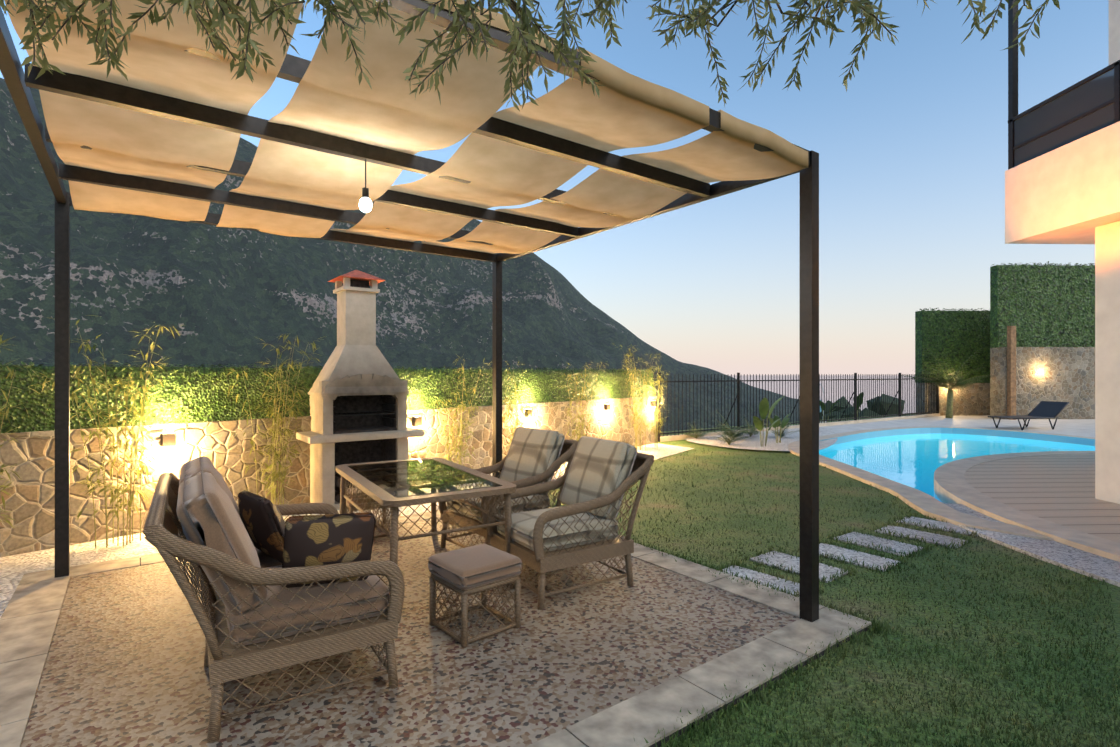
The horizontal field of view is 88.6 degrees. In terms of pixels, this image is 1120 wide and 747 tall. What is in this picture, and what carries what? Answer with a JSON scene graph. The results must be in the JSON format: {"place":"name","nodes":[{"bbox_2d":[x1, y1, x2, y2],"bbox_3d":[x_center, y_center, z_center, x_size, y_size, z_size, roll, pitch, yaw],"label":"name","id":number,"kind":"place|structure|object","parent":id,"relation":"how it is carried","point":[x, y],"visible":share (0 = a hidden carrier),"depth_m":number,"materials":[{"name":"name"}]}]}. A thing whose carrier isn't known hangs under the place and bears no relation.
{"place":"outdoors","nodes":[
{"label":"outdoors","id":0,"kind":"place"},
{"bbox_2d":[346,487,389,537],"bbox_3d":[-1.677,1.223,5.030,0.390,0.432,0.390,0,0,-29],"label":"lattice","id":1,"kind":"object","parent":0,"point":[350,508],"visible":0.27,"depth_m":4.88,"materials":[{"name":"wicker"}]},
{"bbox_2d":[0,78,799,431],"bbox_3d":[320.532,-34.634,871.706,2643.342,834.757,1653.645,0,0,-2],"label":"mountain terrain","id":2,"kind":"structure","parent":0,"point":[214,296],"depth_m":713.13,"materials":[{"name":"green plant"}]},
{"bbox_2d":[0,510,871,746],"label":"patio paving","id":3,"kind":"structure","parent":0,"point":[110,653],"depth_m":2.78,"materials":[{"name":"stone"}]},
{"bbox_2d":[142,456,404,742],"bbox_3d":[-1.476,0.955,2.915,0.969,0.973,1.386,0,0,-33],"label":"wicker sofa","id":4,"kind":"object","parent":3,"relation":"on","point":[277,591],"visible":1,"depth_m":2.44,"materials":[{"name":"beige wicker"}]},
{"bbox_2d":[0,0,818,621],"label":"pergola","id":5,"kind":"object","parent":3,"relation":"on","point":[164,126],"visible":0.94,"depth_m":3.10,"materials":[{"name":"fabric"}]},
{"bbox_2d":[335,457,515,590],"bbox_3d":[-1.040,1.090,4.195,0.880,0.701,1.580,0,0,-32],"label":"wicker table","id":6,"kind":"object","parent":3,"relation":"on","point":[394,485],"visible":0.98,"depth_m":3.81,"materials":[{"name":"beige glass"}]},
{"bbox_2d":[428,544,521,647],"bbox_3d":[-0.476,1.223,3.206,0.390,0.432,0.390,0,0,-41],"label":"wicker ottoman","id":7,"kind":"object","parent":3,"relation":"on","point":[465,573],"visible":1,"depth_m":3.12,"materials":[{"name":"beige wicker"}]},
{"bbox_2d":[438,427,577,547],"bbox_3d":[-0.411,0.955,4.698,0.969,0.973,0.686,0,0,-41],"label":"wicker armchair","id":8,"kind":"object","parent":3,"relation":"on","point":[533,456],"visible":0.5,"depth_m":4.64,"materials":[{"name":"beige wicker"}]},
{"bbox_2d":[487,436,653,609],"bbox_3d":[0.075,0.955,3.948,0.969,0.973,0.686,0,0,-33],"label":"wicker armchair","id":9,"kind":"object","parent":3,"relation":"on","point":[598,478],"visible":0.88,"depth_m":3.79,"materials":[{"name":"beige wicker"}]},
{"bbox_2d":[0,0,1108,374],"label":"sky","id":10,"kind":"structure","parent":0,"point":[913,156],"materials":[{"name":"blue"}]},
{"bbox_2d":[728,375,915,413],"bbox_3d":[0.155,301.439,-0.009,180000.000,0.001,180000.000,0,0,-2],"label":"sea","id":11,"kind":"structure","parent":0,"point":[775,386],"depth_m":13315.26,"materials":[{"name":"blue liquid"}]},
{"bbox_2d":[547,413,1119,746],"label":"lawn","id":12,"kind":"structure","parent":0,"point":[681,509],"depth_m":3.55,"materials":[{"name":"green plant"}]},
{"bbox_2d":[0,396,656,556],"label":"boundary wall","id":13,"kind":"structure","parent":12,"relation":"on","point":[177,446],"depth_m":5.48,"materials":[{"name":"stone"}]},
{"bbox_2d":[0,360,654,432],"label":"boundary hedge","id":14,"kind":"object","parent":13,"relation":"on","point":[189,394],"visible":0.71,"depth_m":5.71,"materials":[{"name":"green plant"}]},
{"bbox_2d":[0,443,693,617],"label":"gravel bed","id":15,"kind":"object","parent":12,"relation":"on","point":[14,569],"visible":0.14,"depth_m":4.55,"materials":[{"name":"beige gravel"}]},
{"bbox_2d":[0,315,669,547],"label":"bamboo plants","id":16,"kind":"object","parent":15,"relation":"on","point":[274,473],"visible":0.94,"depth_m":5.58,"materials":[{"name":"green plant"}]},
{"bbox_2d":[296,270,423,509],"bbox_3d":[-2.229,0.127,6.386,1.220,2.600,0.730,0,0,-37],"label":"outdoor fireplace","id":17,"kind":"object","parent":15,"relation":"on","point":[358,392],"visible":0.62,"depth_m":6.32,"materials":[{"name":"concrete"}]},
{"bbox_2d":[0,0,1059,110],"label":"olive tree","id":18,"kind":"object","parent":15,"relation":"on","point":[523,31],"visible":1,"depth_m":1.56,"materials":[{"name":"green plant"}]},
{"bbox_2d":[656,373,939,441],"bbox_3d":[7.285,0.713,15.925,12.874,1.467,0.583,0,0,-34],"label":"iron fence","id":19,"kind":"object","parent":12,"relation":"on","point":[674,437],"visible":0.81,"depth_m":15.54,"materials":[{"name":"black metal"}]},
{"bbox_2d":[820,394,904,419],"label":"slope shrubs","id":20,"kind":"object","parent":12,"relation":"on","point":[865,411],"visible":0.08,"depth_m":25.14,"materials":[{"name":"green plant"}]},
{"bbox_2d":[934,451,1119,561],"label":"wooden deck","id":21,"kind":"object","parent":12,"relation":"on","point":[1051,494],"visible":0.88,"depth_m":6.53,"materials":[{"name":"wood"}]},
{"bbox_2d":[943,503,1119,586],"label":"pebble strip","id":22,"kind":"object","parent":12,"relation":"on","point":[1094,566],"visible":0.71,"depth_m":4.52,"materials":[{"name":"grey gravel"}]},
{"bbox_2d":[1005,0,1119,503],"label":"house wall","id":23,"kind":"structure","parent":12,"relation":"on","point":[1062,179],"depth_m":6.24,"materials":[{"name":"beige paint"}]},
{"bbox_2d":[721,516,977,597],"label":"stepping stone path","id":24,"kind":"structure","parent":0,"point":[870,560],"depth_m":4.55,"materials":[{"name":"grey stone"}]},
{"bbox_2d":[685,415,1094,502],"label":"terrace paving","id":25,"kind":"structure","parent":0,"point":[1081,427],"depth_m":15.09,"materials":[{"name":"stone"}]},
{"bbox_2d":[681,348,990,446],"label":"plants","id":26,"kind":"object","parent":25,"relation":"on","point":[775,421],"visible":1,"depth_m":12.52,"materials":[{"name":"green plant"}]},
{"bbox_2d":[915,261,1094,419],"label":"retaining wall","id":27,"kind":"structure","parent":25,"relation":"on","point":[1031,333],"depth_m":18.10,"materials":[{"name":"plant"}]},
{"bbox_2d":[988,401,1069,429],"bbox_3d":[12.056,1.075,14.783,1.823,0.700,0.686,0,0,-14],"label":"sun lounger","id":28,"kind":"object","parent":25,"relation":"on","point":[1046,409],"visible":0.96,"depth_m":14.87,"materials":[{"name":"grey fabric"}]},
{"bbox_2d":[788,426,1094,540],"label":"pool water","id":29,"kind":"structure","parent":0,"point":[903,464],"depth_m":11.05,"materials":[{"name":"blue liquid"}]}
]}

